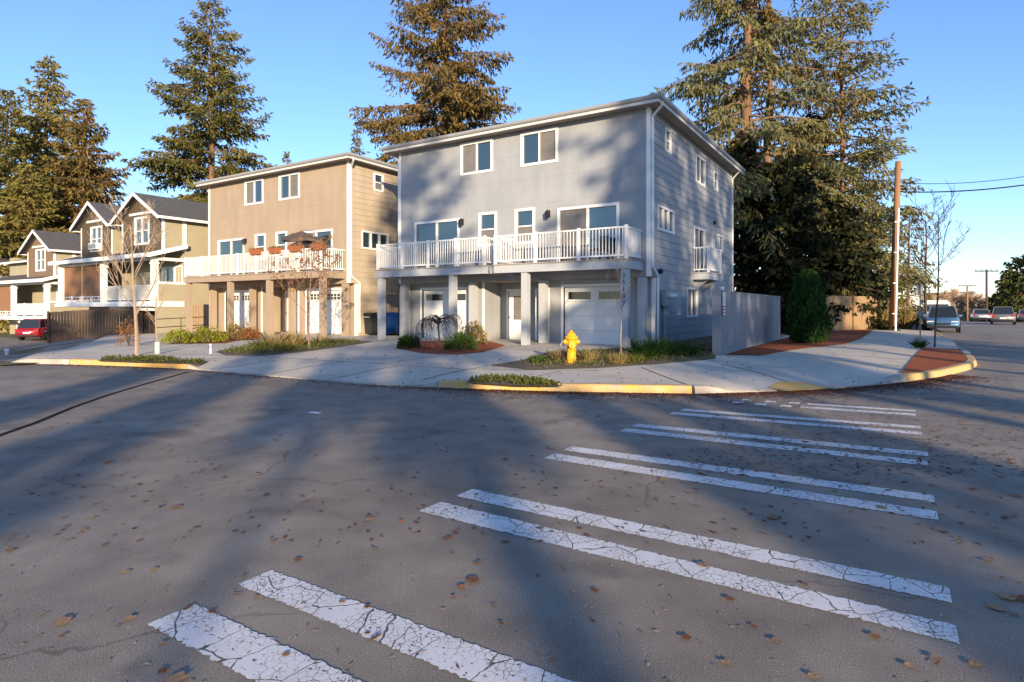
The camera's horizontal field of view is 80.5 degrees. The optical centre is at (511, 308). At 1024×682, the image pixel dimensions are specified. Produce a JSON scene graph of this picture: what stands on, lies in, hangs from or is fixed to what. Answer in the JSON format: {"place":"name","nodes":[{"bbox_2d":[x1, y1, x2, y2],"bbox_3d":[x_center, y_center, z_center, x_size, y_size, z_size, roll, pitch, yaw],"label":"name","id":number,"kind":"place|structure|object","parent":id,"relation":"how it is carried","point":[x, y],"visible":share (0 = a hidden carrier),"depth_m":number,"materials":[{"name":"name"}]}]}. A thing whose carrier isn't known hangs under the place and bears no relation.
{"place":"outdoors","nodes":[
{"label":"outdoors","id":0,"kind":"place"},
{"bbox_2d":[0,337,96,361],"bbox_3d":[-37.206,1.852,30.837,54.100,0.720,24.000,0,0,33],"label":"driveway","id":1,"kind":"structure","parent":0,"point":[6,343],"depth_m":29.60,"materials":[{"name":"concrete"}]},
{"bbox_2d":[15,319,57,339],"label":"parked car","id":2,"kind":"object","parent":1,"relation":"on","point":[30,328],"visible":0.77,"depth_m":41.35,"materials":[{"name":"red paint"}]},
{"bbox_2d":[0,332,99,364],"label":"lawn","id":3,"kind":"structure","parent":0,"point":[22,351],"depth_m":28.37,"materials":[{"name":"plant"}]},
{"bbox_2d":[0,160,80,332],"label":"fir tree","id":4,"kind":"object","parent":3,"relation":"on","point":[37,211],"visible":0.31,"depth_m":57.49,"materials":[{"name":"green plant"}]},
{"bbox_2d":[0,230,88,337],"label":"gabled house","id":5,"kind":"structure","parent":3,"relation":"on","point":[29,287],"depth_m":46.59,"materials":[{"name":"yellow"}]},
{"bbox_2d":[35,248,45,271],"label":"window","id":6,"kind":"structure","parent":5,"relation":"in","point":[40,254],"depth_m":46.03,"materials":[{"name":"white paint"}]},
{"bbox_2d":[23,98,131,258],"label":"cedar tree","id":7,"kind":"object","parent":3,"relation":"on","point":[94,190],"visible":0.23,"depth_m":62.47,"materials":[{"name":"green plant"}]},
{"bbox_2d":[47,307,154,342],"bbox_3d":[-23.219,1.010,35.890,6.912,2.520,0.312,0,0,-36],"label":"wooden fence","id":8,"kind":"object","parent":3,"relation":"on","point":[76,324],"visible":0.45,"depth_m":35.14,"materials":[{"name":"brown wood"}]},
{"bbox_2d":[48,192,208,337],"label":"gabled house","id":9,"kind":"structure","parent":3,"relation":"on","point":[186,236],"depth_m":37.18,"materials":[{"name":"yellow"}]},
{"bbox_2d":[134,216,149,245],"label":"window","id":10,"kind":"structure","parent":9,"relation":"in","point":[136,224],"depth_m":36.47,"materials":[{"name":"white paint"}]},
{"bbox_2d":[120,0,276,202],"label":"fir tree","id":11,"kind":"object","parent":3,"relation":"on","point":[186,164],"visible":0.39,"depth_m":60.35,"materials":[{"name":"green plant"}]},
{"bbox_2d":[192,304,208,330],"bbox_3d":[-16.912,0.650,36.111,4.594,2.000,0.140,0,0,0],"label":"wooden fence","id":12,"kind":"object","parent":3,"relation":"on","point":[199,311],"visible":0.12,"depth_m":36.16,"materials":[{"name":"brown wood"}]},
{"bbox_2d":[183,152,398,336],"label":"duplex house","id":13,"kind":"structure","parent":3,"relation":"on","point":[348,201],"depth_m":30.15,"materials":[{"name":"beige"}]},
{"bbox_2d":[218,238,243,274],"bbox_3d":[-15.322,-2.680,33.028,2.410,2.160,0.095,0,0,33],"label":"sliding door","id":14,"kind":"structure","parent":13,"relation":"in","point":[229,246],"depth_m":33.02,"materials":[{"name":"white paint"}]},
{"bbox_2d":[225,290,248,330],"bbox_3d":[-15.012,0.145,33.421,2.650,2.250,0.180,0,0,33],"label":"garage door","id":15,"kind":"structure","parent":13,"relation":"in","point":[241,297],"depth_m":33.41,"materials":[{"name":"paint"}]},
{"bbox_2d":[244,178,262,205],"bbox_3d":[-13.593,-6.110,31.926,1.590,1.300,0.095,0,0,33],"label":"window","id":16,"kind":"structure","parent":13,"relation":"in","point":[253,189],"depth_m":31.99,"materials":[{"name":"white paint"}]},
{"bbox_2d":[279,172,299,200],"bbox_3d":[-11.165,-6.100,30.378,1.610,1.280,0.095,0,0,33],"label":"window","id":17,"kind":"structure","parent":13,"relation":"in","point":[289,184],"depth_m":30.36,"materials":[{"name":"glass"}]},
{"bbox_2d":[282,229,322,267],"bbox_3d":[-9.935,-2.705,28.689,2.700,2.039,1.240,0,0,33],"label":"parasol","id":18,"kind":"object","parent":13,"relation":"on","point":[307,238],"visible":0.79,"depth_m":28.30,"materials":[{"name":"brown fabric"}]},
{"bbox_2d":[300,229,332,270],"bbox_3d":[-9.491,-2.680,29.311,2.420,2.160,0.095,0,0,33],"label":"sliding door","id":19,"kind":"structure","parent":13,"relation":"in","point":[318,233],"depth_m":29.14,"materials":[{"name":"white paint"}]},
{"bbox_2d":[305,288,341,334],"bbox_3d":[-9.194,0.145,29.711,2.650,2.250,0.180,0,0,33],"label":"garage door","id":20,"kind":"structure","parent":13,"relation":"in","point":[334,297],"depth_m":29.57,"materials":[{"name":"paint"}]},
{"bbox_2d":[361,230,388,250],"bbox_3d":[-6.674,-3.265,29.492,0.095,0.870,1.820,0,0,33],"label":"window","id":21,"kind":"structure","parent":13,"relation":"in","point":[369,239],"depth_m":29.39,"materials":[{"name":"white paint"}]},
{"bbox_2d":[348,0,521,165],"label":"fir tree","id":22,"kind":"object","parent":3,"relation":"on","point":[478,105],"visible":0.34,"depth_m":50.54,"materials":[{"name":"green plant"}]},
{"bbox_2d":[649,0,884,286],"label":"fir tree","id":23,"kind":"object","parent":3,"relation":"on","point":[775,129],"visible":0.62,"depth_m":37.68,"materials":[{"name":"green plant"}]},
{"bbox_2d":[780,111,851,266],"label":"fir tree","id":24,"kind":"object","parent":3,"relation":"on","point":[819,117],"visible":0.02,"depth_m":41.85,"materials":[{"name":"green plant"}]},
{"bbox_2d":[12,329,975,390],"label":"sidewalk","id":25,"kind":"structure","parent":0,"point":[812,365],"depth_m":15.40,"materials":[{"name":"concrete"}]},
{"bbox_2d":[87,197,170,354],"bbox_3d":[-11.560,-1.005,18.363,1.531,4.926,2.475,0,0,42],"label":"bare tree","id":26,"kind":"object","parent":25,"relation":"on","point":[133,286],"visible":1,"depth_m":18.25,"materials":[{"name":"brown plant"}]},
{"bbox_2d":[97,357,207,365],"bbox_3d":[-9.713,1.438,16.438,4.110,0.068,1.357,0,0,17],"label":"planting bed","id":27,"kind":"object","parent":25,"relation":"on","point":[195,364],"visible":0.51,"depth_m":15.92,"materials":[{"name":"soil"}]},
{"bbox_2d":[101,354,203,362],"bbox_3d":[-9.718,1.371,16.446,3.908,0.212,1.183,0,0,20],"label":"ground cover","id":28,"kind":"object","parent":27,"relation":"on","point":[150,357],"visible":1,"depth_m":16.10,"materials":[{"name":"green plant"}]},
{"bbox_2d":[169,331,242,343],"bbox_3d":[-13.725,1.327,28.410,3.292,0.083,11.193,0,0,-20],"label":"planting bed","id":29,"kind":"object","parent":25,"relation":"on","point":[230,340],"visible":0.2,"depth_m":25.07,"materials":[{"name":"brown soil"}]},
{"bbox_2d":[158,328,198,343],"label":"shrub","id":30,"kind":"object","parent":29,"relation":"on","point":[176,336],"visible":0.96,"depth_m":23.22,"materials":[{"name":"green plant"}]},
{"bbox_2d":[191,325,228,342],"bbox_3d":[-11.923,1.011,23.776,1.506,0.765,1.357,0,0,-27],"label":"shrub","id":31,"kind":"object","parent":29,"relation":"on","point":[200,332],"visible":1,"depth_m":23.73,"materials":[{"name":"green plant"}]},
{"bbox_2d":[222,319,251,339],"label":"shrub","id":32,"kind":"object","parent":29,"relation":"on","point":[228,333],"visible":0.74,"depth_m":25.34,"materials":[{"name":"brown plant"}]},
{"bbox_2d":[217,340,373,354],"bbox_3d":[-7.880,1.352,21.751,3.898,0.087,7.610,0,0,13],"label":"planting bed","id":33,"kind":"object","parent":25,"relation":"on","point":[266,353],"visible":0.45,"depth_m":19.60,"materials":[{"name":"soil"}]},
{"bbox_2d":[220,337,366,354],"bbox_3d":[-7.802,1.293,21.404,3.307,0.298,6.546,0,0,15],"label":"ground cover","id":34,"kind":"object","parent":33,"relation":"on","point":[269,347],"visible":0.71,"depth_m":20.25,"materials":[{"name":"green plant"}]},
{"bbox_2d":[267,233,341,348],"bbox_3d":[-6.937,-0.565,20.434,2.184,3.947,1.535,0,0,-38],"label":"young tree","id":35,"kind":"object","parent":33,"relation":"on","point":[324,245],"visible":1,"depth_m":20.47,"materials":[{"name":"orange plant"}]},
{"bbox_2d":[363,312,377,333],"bbox_3d":[-6.729,0.753,28.990,0.640,1.090,0.743,0,0,33],"label":"wheelie bin","id":36,"kind":"object","parent":25,"relation":"on","point":[370,322],"visible":0.7,"depth_m":28.77,"materials":[{"name":"grey plastic"}]},
{"bbox_2d":[396,341,504,353],"bbox_3d":[-2.105,1.321,20.918,3.814,0.064,6.333,0,0,-16],"label":"planting bed","id":37,"kind":"object","parent":25,"relation":"on","point":[434,348],"visible":0.59,"depth_m":19.96,"materials":[{"name":"brown soil"}]},
{"bbox_2d":[397,333,421,347],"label":"shrub","id":38,"kind":"object","parent":37,"relation":"on","point":[406,340],"visible":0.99,"depth_m":20.16,"materials":[{"name":"green plant"}]},
{"bbox_2d":[413,314,465,347],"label":"weeping tree","id":39,"kind":"object","parent":37,"relation":"on","point":[439,320],"visible":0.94,"depth_m":20.23,"materials":[{"name":"plant"}]},
{"bbox_2d":[442,330,478,350],"bbox_3d":[-1.588,1.026,19.226,1.137,0.693,1.257,0,0,33],"label":"shrub","id":40,"kind":"object","parent":37,"relation":"on","point":[454,342],"visible":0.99,"depth_m":19.04,"materials":[{"name":"green plant"}]},
{"bbox_2d":[460,319,487,343],"bbox_3d":[-1.327,0.865,21.976,1.095,0.954,1.177,0,0,33],"label":"shrub","id":41,"kind":"object","parent":37,"relation":"on","point":[475,328],"visible":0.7,"depth_m":21.81,"materials":[{"name":"brown plant"}]},
{"bbox_2d":[465,379,562,385],"bbox_3d":[0.207,1.403,11.585,1.962,0.001,1.191,0,0,24],"label":"planting bed","id":42,"kind":"object","parent":25,"relation":"on","point":[505,382],"visible":0.47,"depth_m":11.27,"materials":[{"name":"soil"}]},
{"bbox_2d":[467,373,561,386],"bbox_3d":[0.122,1.369,11.506,1.898,0.208,1.170,0,0,33],"label":"ground cover","id":43,"kind":"object","parent":42,"relation":"on","point":[526,379],"visible":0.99,"depth_m":11.46,"materials":[{"name":"green plant"}]},
{"bbox_2d":[375,93,744,348],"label":"duplex house","id":44,"kind":"structure","parent":25,"relation":"on","point":[503,228],"depth_m":22.81,"materials":[{"name":"grey"}]},
{"bbox_2d":[414,218,459,267],"bbox_3d":[-3.137,-2.580,25.260,2.410,2.160,0.095,0,0,33],"label":"sliding door","id":45,"kind":"structure","parent":44,"relation":"in","point":[445,229],"depth_m":25.23,"materials":[{"name":"white paint"}]},
{"bbox_2d":[420,287,468,338],"bbox_3d":[-2.828,0.245,25.652,2.650,2.250,0.180,0,0,33],"label":"garage door","id":46,"kind":"structure","parent":44,"relation":"in","point":[436,300],"depth_m":25.80,"materials":[{"name":"paint"}]},
{"bbox_2d":[460,138,492,175],"bbox_3d":[-1.409,-6.010,24.158,1.590,1.300,0.095,0,0,33],"label":"window","id":47,"kind":"structure","parent":44,"relation":"in","point":[476,157],"depth_m":24.15,"materials":[{"name":"glass"}]},
{"bbox_2d":[478,211,496,246],"bbox_3d":[-0.949,-3.105,23.865,0.880,1.350,0.095,0,0,33],"label":"window","id":48,"kind":"structure","parent":44,"relation":"in","point":[487,221],"depth_m":23.89,"materials":[{"name":"white paint"}]},
{"bbox_2d":[506,289,520,339],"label":"front door","id":49,"kind":"structure","parent":44,"relation":"in","point":[514,325],"depth_m":25.19,"materials":[{"name":"white paint"}]},
{"bbox_2d":[515,207,534,244],"bbox_3d":[0.497,-3.105,22.943,0.890,1.350,0.095,0,0,33],"label":"window","id":50,"kind":"structure","parent":44,"relation":"in","point":[524,217],"depth_m":22.97,"materials":[{"name":"white paint"}]},
{"bbox_2d":[520,127,557,166],"bbox_3d":[1.020,-6.000,22.609,1.610,1.280,0.095,0,0,33],"label":"window","id":51,"kind":"structure","parent":44,"relation":"in","point":[537,147],"depth_m":22.60,"materials":[{"name":"white paint"}]},
{"bbox_2d":[557,202,618,260],"bbox_3d":[2.693,-2.580,21.542,2.420,2.160,0.095,0,0,33],"label":"sliding door","id":52,"kind":"structure","parent":44,"relation":"in","point":[605,214],"depth_m":21.52,"materials":[{"name":"white paint"}]},
{"bbox_2d":[561,283,619,344],"bbox_3d":[2.990,0.245,21.943,2.650,2.250,0.180,0,0,33],"label":"garage door","id":53,"kind":"structure","parent":44,"relation":"in","point":[591,311],"depth_m":22.02,"materials":[{"name":"paint"}]},
{"bbox_2d":[657,204,674,234],"bbox_3d":[5.510,-3.165,21.724,0.095,0.870,1.820,0,0,33],"label":"window","id":54,"kind":"structure","parent":44,"relation":"in","point":[666,216],"depth_m":21.82,"materials":[{"name":"white paint"}]},
{"bbox_2d":[687,287,697,316],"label":"window","id":55,"kind":"structure","parent":44,"relation":"in","point":[692,297],"depth_m":24.50,"materials":[{"name":"white paint"}]},
{"bbox_2d":[694,226,704,271],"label":"window","id":56,"kind":"structure","parent":44,"relation":"in","point":[699,233],"depth_m":25.37,"materials":[{"name":"white paint"}]},
{"bbox_2d":[696,154,705,187],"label":"window","id":57,"kind":"structure","parent":44,"relation":"in","point":[700,162],"depth_m":25.51,"materials":[{"name":"white paint"}]},
{"bbox_2d":[493,347,715,369],"bbox_3d":[3.568,1.336,17.356,9.847,0.100,4.368,0,0,-35],"label":"planting bed","id":58,"kind":"object","parent":25,"relation":"on","point":[522,365],"visible":0.32,"depth_m":14.95,"materials":[{"name":"soil"}]},
{"bbox_2d":[560,330,579,362],"bbox_3d":[1.477,0.984,15.088,0.375,0.872,0.395,0,0,-44],"label":"fire hydrant","id":59,"kind":"object","parent":58,"relation":"on","point":[571,342],"visible":0.91,"depth_m":15.00,"materials":[{"name":"metal"}]},
{"bbox_2d":[518,343,713,366],"bbox_3d":[3.559,1.272,17.148,8.342,0.305,3.709,0,0,-32],"label":"ground cover","id":60,"kind":"object","parent":58,"relation":"on","point":[589,362],"visible":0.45,"depth_m":15.69,"materials":[{"name":"green plant"}]},
{"bbox_2d":[606,249,636,353],"bbox_3d":[2.983,-0.183,16.441,0.792,3.140,1.056,0,0,2],"label":"bare tree","id":61,"kind":"object","parent":58,"relation":"on","point":[622,265],"visible":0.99,"depth_m":16.41,"materials":[{"name":"brown plant"}]},
{"bbox_2d":[619,334,666,358],"bbox_3d":[3.533,0.992,16.105,1.354,0.724,1.414,0,0,33],"label":"grass tuft","id":62,"kind":"object","parent":58,"relation":"on","point":[651,351],"visible":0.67,"depth_m":15.94,"materials":[{"name":"plant"}]},
{"bbox_2d":[712,289,780,355],"bbox_3d":[8.544,0.485,21.391,0.210,2.030,10.540,0,0,33],"label":"grey fence","id":63,"kind":"object","parent":25,"relation":"on","point":[749,319],"visible":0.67,"depth_m":19.50,"materials":[{"name":"paint"}]},
{"bbox_2d":[769,381,830,389],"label":"tactile paving","id":64,"kind":"structure","parent":25,"relation":"on","point":[799,385],"depth_m":11.63,"materials":[{"name":"paint"}]},
{"bbox_2d":[728,329,872,354],"bbox_3d":[14.323,1.289,27.395,2.900,0.023,26.400,0,0,33],"label":"mulch bed","id":65,"kind":"object","parent":25,"relation":"on","point":[838,337],"visible":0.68,"depth_m":21.86,"materials":[{"name":"brown wood"}]},
{"bbox_2d":[785,268,834,342],"bbox_3d":[10.951,-0.043,22.261,1.646,2.857,1.704,0,0,33],"label":"thuja","id":66,"kind":"object","parent":65,"relation":"on","point":[809,322],"visible":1,"depth_m":21.90,"materials":[{"name":"green plant"}]},
{"bbox_2d":[826,295,879,330],"bbox_3d":[19.984,0.325,35.458,5.787,2.150,0.140,0,0,-32],"label":"wooden fence","id":67,"kind":"object","parent":25,"relation":"on","point":[851,321],"visible":0.68,"depth_m":35.41,"materials":[{"name":"beige wood"}]},
{"bbox_2d":[888,161,900,330],"bbox_3d":[22.750,-3.435,35.864,0.736,10.585,0.658,0,0,4],"label":"utility pole","id":68,"kind":"object","parent":25,"relation":"on","point":[894,270],"visible":0.82,"depth_m":35.85,"materials":[{"name":"brown wood"}]},
{"bbox_2d":[904,181,961,346],"bbox_3d":[15.857,-1.673,22.796,1.849,6.336,1.908,0,0,33],"label":"bare tree","id":69,"kind":"object","parent":25,"relation":"on","point":[943,250],"visible":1,"depth_m":22.62,"materials":[{"name":"plant"}]},
{"bbox_2d":[901,347,966,372],"bbox_3d":[11.911,1.377,16.830,1.203,0.042,10.098,0,0,37],"label":"mulch bed","id":70,"kind":"object","parent":25,"relation":"on","point":[924,358],"visible":1,"depth_m":16.37,"materials":[{"name":"brown wood"}]},
{"bbox_2d":[0,321,1023,681],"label":"road","id":71,"kind":"structure","parent":0,"point":[308,451],"depth_m":4.36,"materials":[{"name":"asphalt"}]},
{"bbox_2d":[13,358,70,364],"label":"kerb","id":72,"kind":"structure","parent":71,"relation":"on","point":[46,361],"depth_m":16.74,"materials":[{"name":"concrete"}]},
{"bbox_2d":[0,372,187,435],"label":"road seam","id":73,"kind":"object","parent":71,"relation":"on","point":[38,421],"visible":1,"depth_m":9.32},
{"bbox_2d":[70,359,186,368],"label":"kerb","id":74,"kind":"structure","parent":71,"relation":"on","point":[118,363],"depth_m":16.15,"materials":[{"name":"yellow paint"}]},
{"bbox_2d":[148,604,361,681],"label":"crosswalk stripe","id":75,"kind":"object","parent":71,"relation":"on","point":[264,659],"visible":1,"depth_m":2.74,"materials":[{"name":"paint"}]},
{"bbox_2d":[186,364,438,387],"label":"kerb","id":76,"kind":"structure","parent":71,"relation":"on","point":[432,385],"depth_m":12.94,"materials":[{"name":"concrete"}]},
{"bbox_2d":[239,570,573,681],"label":"crosswalk stripe","id":77,"kind":"object","parent":71,"relation":"on","point":[446,652],"visible":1,"depth_m":2.87,"materials":[{"name":"paint"}]},
{"bbox_2d":[0,364,1023,544],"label":"leaf litter","id":78,"kind":"object","parent":71,"relation":"on","point":[928,381],"visible":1,"depth_m":10.56,"materials":[{"name":"plant"}]},
{"bbox_2d":[0,399,1023,681],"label":"leaf litter","id":79,"kind":"object","parent":71,"relation":"on","point":[512,587],"visible":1,"depth_m":3.09,"materials":[{"name":"plant"}]},
{"bbox_2d":[438,380,691,393],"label":"kerb","id":80,"kind":"structure","parent":71,"relation":"on","point":[629,388],"depth_m":11.17,"materials":[{"name":"yellow paint"}]},
{"bbox_2d":[420,502,959,643],"bbox_3d":[0.728,1.546,3.786,3.329,0.001,0.281,0,0,34],"label":"crosswalk stripe","id":81,"kind":"object","parent":71,"relation":"on","point":[849,608],"visible":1,"depth_m":3.53,"materials":[{"name":"paint"}]},
{"bbox_2d":[457,489,951,602],"bbox_3d":[0.979,1.546,4.168,3.314,0.001,0.249,0,0,33],"label":"crosswalk stripe","id":82,"kind":"object","parent":71,"relation":"on","point":[910,586],"visible":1,"depth_m":3.89,"materials":[{"name":"paint"}]},
{"bbox_2d":[545,453,937,519],"bbox_3d":[1.782,1.546,5.428,3.334,0.001,0.257,0,0,33],"label":"crosswalk stripe","id":83,"kind":"object","parent":71,"relation":"on","point":[916,512],"visible":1,"depth_m":5.22,"materials":[{"name":"paint"}]},
{"bbox_2d":[565,446,934,501],"bbox_3d":[2.027,1.546,5.802,3.320,0.001,0.267,0,0,33],"label":"crosswalk stripe","id":84,"kind":"object","parent":71,"relation":"on","point":[863,488],"visible":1,"depth_m":5.59,"materials":[{"name":"paint"}]},
{"bbox_2d":[621,428,927,465],"bbox_3d":[2.775,1.546,6.864,3.205,0.001,0.244,0,0,31],"label":"crosswalk stripe","id":85,"kind":"object","parent":71,"relation":"on","point":[848,454],"visible":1,"depth_m":6.76,"materials":[{"name":"paint"}]},
{"bbox_2d":[633,423,927,455],"bbox_3d":[3.017,1.546,7.215,3.222,0.001,0.247,0,0,30],"label":"crosswalk stripe","id":86,"kind":"object","parent":71,"relation":"on","point":[910,452],"visible":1,"depth_m":7.07,"materials":[{"name":"paint"}]},
{"bbox_2d":[670,412,921,434],"bbox_3d":[3.704,1.546,8.201,3.094,0.001,0.239,0,0,28],"label":"crosswalk stripe","id":87,"kind":"object","parent":71,"relation":"on","point":[809,424],"visible":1,"depth_m":8.11,"materials":[{"name":"paint"}]},
{"bbox_2d":[691,374,906,393],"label":"kerb","id":88,"kind":"structure","parent":71,"relation":"on","point":[698,389],"depth_m":11.16,"materials":[{"name":"concrete"}]},
{"bbox_2d":[680,409,920,427],"bbox_3d":[3.951,1.546,8.543,3.058,0.001,0.239,0,0,27],"label":"crosswalk stripe","id":89,"kind":"object","parent":71,"relation":"on","point":[813,419],"visible":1,"depth_m":8.48,"materials":[{"name":"paint"}]},
{"bbox_2d":[731,401,915,415],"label":"crosswalk stripe","id":90,"kind":"object","parent":71,"relation":"on","point":[837,409],"visible":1,"depth_m":9.23,"materials":[{"name":"paint"}]},
{"bbox_2d":[771,0,948,330],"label":"spruce tree","id":91,"kind":"object","parent":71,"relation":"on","point":[851,174],"visible":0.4,"depth_m":40.21,"materials":[{"name":"green plant"}]},
{"bbox_2d":[898,189,971,319],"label":"bare tree","id":92,"kind":"object","parent":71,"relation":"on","point":[925,262],"visible":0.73,"depth_m":49.99,"materials":[{"name":"brown wood"}]},
{"bbox_2d":[902,354,976,380],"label":"kerb","id":93,"kind":"structure","parent":71,"relation":"on","point":[942,371],"depth_m":13.88,"materials":[{"name":"yellow paint"}]},
{"bbox_2d":[923,306,962,332],"bbox_3d":[28.455,0.705,40.000,2.080,1.719,4.720,0,0,36],"label":"parked car","id":94,"kind":"object","parent":71,"relation":"on","point":[947,317],"visible":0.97,"depth_m":38.76,"materials":[{"name":"blue paint"}]},
{"bbox_2d":[989,306,1016,324],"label":"parked car","id":95,"kind":"object","parent":71,"relation":"on","point":[1003,313],"visible":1,"depth_m":56.38,"materials":[{"name":"grey paint"}]},
{"bbox_2d":[0,0,1023,307],"label":"sky","id":96,"kind":"structure","parent":0,"point":[311,67],"materials":[{"name":"blue"}]},
{"bbox_2d":[901,310,984,329],"bbox_3d":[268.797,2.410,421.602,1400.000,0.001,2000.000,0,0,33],"label":"ground","id":97,"kind":"structure","parent":0,"point":[913,328],"depth_m":117.76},
{"bbox_2d":[0,89,68,247],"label":"fir tree","id":98,"kind":"object","parent":97,"relation":"on","point":[6,161],"visible":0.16,"depth_m":61.58,"materials":[{"name":"green plant"}]},
{"bbox_2d":[0,54,96,238],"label":"fir tree","id":99,"kind":"object","parent":97,"relation":"on","point":[37,145],"visible":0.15,"depth_m":66.70,"materials":[{"name":"green plant"}]},
{"bbox_2d":[729,133,789,293],"bbox_3d":[14.426,-3.920,36.852,5.213,13.447,4.961,0,0,-8],"label":"fir tree","id":100,"kind":"object","parent":97,"relation":"on","point":[744,242],"visible":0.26,"depth_m":36.30,"materials":[{"name":"green plant"}]},
{"bbox_2d":[695,0,872,216],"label":"fir tree","id":101,"kind":"object","parent":97,"relation":"on","point":[802,71],"visible":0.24,"depth_m":40.34,"materials":[{"name":"green plant"}]},
{"bbox_2d":[736,154,849,334],"bbox_3d":[16.228,-2.868,35.784,8.367,12.195,7.379,0,0,33],"label":"fir tree","id":102,"kind":"object","parent":97,"relation":"on","point":[792,263],"visible":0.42,"depth_m":34.83,"materials":[{"name":"green plant"}]},
{"bbox_2d":[801,193,900,330],"bbox_3d":[20.257,-1.761,37.834,7.039,10.740,7.536,0,0,33],"label":"fir tree","id":103,"kind":"object","parent":97,"relation":"on","point":[850,265],"visible":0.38,"depth_m":36.92,"materials":[{"name":"green plant"}]},
{"bbox_2d":[850,177,918,329],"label":"fir tree","id":104,"kind":"object","parent":97,"relation":"on","point":[900,302],"visible":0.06,"depth_m":43.12,"materials":[{"name":"green plant"}]},
{"bbox_2d":[897,306,918,328],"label":"shrub","id":105,"kind":"object","parent":97,"relation":"on","point":[908,322],"visible":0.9,"depth_m":40.70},
{"bbox_2d":[886,208,947,322],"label":"fir tree","id":106,"kind":"object","parent":97,"relation":"on","point":[908,302],"visible":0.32,"depth_m":57.62,"materials":[{"name":"green plant"}]},
{"bbox_2d":[957,287,984,319],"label":"bare tree","id":107,"kind":"object","parent":97,"relation":"on","point":[971,301],"visible":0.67,"depth_m":124.70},
{"label":"roadside","id":108,"kind":"structure","parent":0,"visible":0},
{"bbox_2d":[988,254,1023,315],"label":"fir tree","id":109,"kind":"object","parent":108,"relation":"on","point":[1010,280],"visible":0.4,"depth_m":86.22,"materials":[{"name":"green plant"}]},
{"bbox_2d":[1008,256,1023,321],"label":"fir tree","id":110,"kind":"object","parent":108,"relation":"on","point":[1017,299],"visible":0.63,"depth_m":80.38,"materials":[{"name":"green plant"}]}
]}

